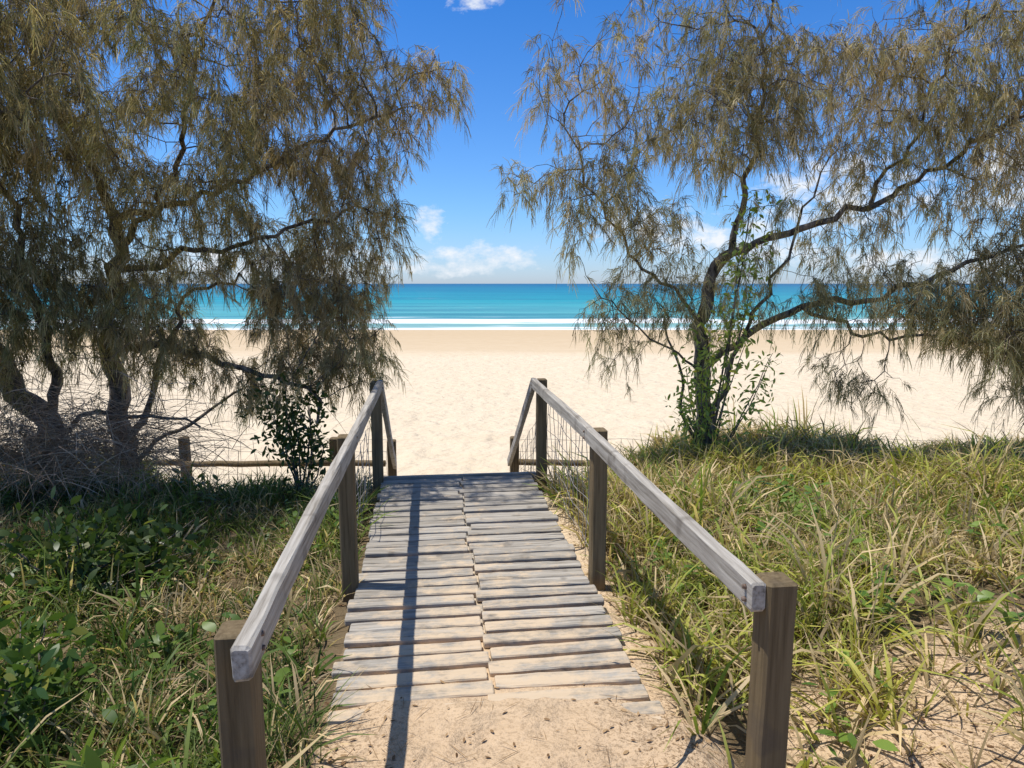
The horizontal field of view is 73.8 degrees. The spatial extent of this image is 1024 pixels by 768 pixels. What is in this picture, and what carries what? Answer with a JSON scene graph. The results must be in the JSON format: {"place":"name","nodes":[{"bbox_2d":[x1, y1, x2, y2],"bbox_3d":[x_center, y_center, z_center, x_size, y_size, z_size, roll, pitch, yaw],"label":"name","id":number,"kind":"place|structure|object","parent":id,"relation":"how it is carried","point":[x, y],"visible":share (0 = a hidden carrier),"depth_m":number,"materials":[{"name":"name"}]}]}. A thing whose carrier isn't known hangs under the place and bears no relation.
{"place":"outdoors","nodes":[
{"label":"outdoors","id":0,"kind":"place"},
{"bbox_2d":[0,330,1023,767],"bbox_3d":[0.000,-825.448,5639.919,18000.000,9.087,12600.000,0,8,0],"label":"sand ground","id":1,"kind":"structure","parent":0,"point":[456,404],"depth_m":11.78,"materials":[{"name":"beige sand"}]},
{"bbox_2d":[0,574,96,759],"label":"coastal shrub","id":2,"kind":"object","parent":1,"relation":"on","point":[21,673],"visible":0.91,"depth_m":3.03,"materials":[{"name":"green plant"}]},
{"bbox_2d":[0,0,200,480],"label":"she oak tree","id":3,"kind":"object","parent":1,"relation":"on","point":[8,305],"visible":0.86,"depth_m":5.98,"materials":[{"name":"green plant"}]},
{"bbox_2d":[0,486,218,601],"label":"coastal shrub","id":4,"kind":"object","parent":1,"relation":"on","point":[147,554],"visible":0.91,"depth_m":4.54,"materials":[{"name":"green plant"}]},
{"bbox_2d":[52,725,177,767],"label":"coastal shrub","id":5,"kind":"object","parent":1,"relation":"on","point":[89,757],"visible":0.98,"depth_m":2.24,"materials":[{"name":"green plant"}]},
{"bbox_2d":[0,311,354,517],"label":"dead brushwood","id":6,"kind":"object","parent":1,"relation":"on","point":[25,450],"visible":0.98,"depth_m":6.21,"materials":[{"name":"bark"},{"name":"dry twigs"}]},
{"bbox_2d":[0,0,474,473],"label":"she oak tree","id":7,"kind":"object","parent":1,"relation":"on","point":[271,296],"visible":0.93,"depth_m":6.30,"materials":[{"name":"green plant"}]},
{"bbox_2d":[234,368,341,492],"bbox_3d":[-2.113,0.478,6.534,1.001,1.358,0.814,0,8,0],"label":"coastal shrub","id":8,"kind":"object","parent":1,"relation":"on","point":[293,440],"visible":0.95,"depth_m":6.47,"materials":[{"name":"green plant"}]},
{"bbox_2d":[213,378,797,767],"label":"boardwalk","id":9,"kind":"structure","parent":1,"relation":"on","point":[457,569],"depth_m":3.67,"materials":[{"name":"grey wood"}]},
{"bbox_2d":[0,385,1023,767],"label":"dune grass","id":10,"kind":"structure","parent":1,"relation":"on","point":[930,475],"depth_m":4.26,"materials":[{"name":"green plant"}]},
{"bbox_2d":[0,461,1023,756],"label":"creeping vine","id":11,"kind":"object","parent":1,"relation":"on","point":[284,671],"visible":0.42,"depth_m":4.19,"materials":[{"name":"green plant"}]},
{"bbox_2d":[2,508,1023,767],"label":"leaf litter","id":12,"kind":"object","parent":1,"relation":"on","point":[658,696],"visible":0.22,"depth_m":3.03,"materials":[{"name":"brown plant"}]},
{"bbox_2d":[31,434,1023,488],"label":"beach fence","id":13,"kind":"object","parent":1,"relation":"on","point":[220,463],"visible":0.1,"depth_m":8.68,"materials":[{"name":"wood"}]},
{"bbox_2d":[664,185,791,453],"bbox_3d":[2.157,-0.520,6.857,1.209,2.839,0.562,2,9,12],"label":"coastal shrub","id":14,"kind":"object","parent":1,"relation":"on","point":[708,386],"visible":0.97,"depth_m":6.89,"materials":[{"name":"green plant"}]},
{"bbox_2d":[486,0,1023,442],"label":"she oak tree","id":15,"kind":"object","parent":1,"relation":"on","point":[964,325],"visible":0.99,"depth_m":6.58,"materials":[{"name":"green plant"}]},
{"bbox_2d":[0,284,1023,329],"bbox_3d":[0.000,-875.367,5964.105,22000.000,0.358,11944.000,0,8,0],"label":"sea","id":16,"kind":"structure","parent":0,"point":[486,306],"depth_m":125.00,"materials":[{"name":"liquid"}]},
{"bbox_2d":[0,0,1023,283],"label":"sky","id":17,"kind":"structure","parent":0,"point":[456,201],"materials":[{"name":"blue"}]}
]}

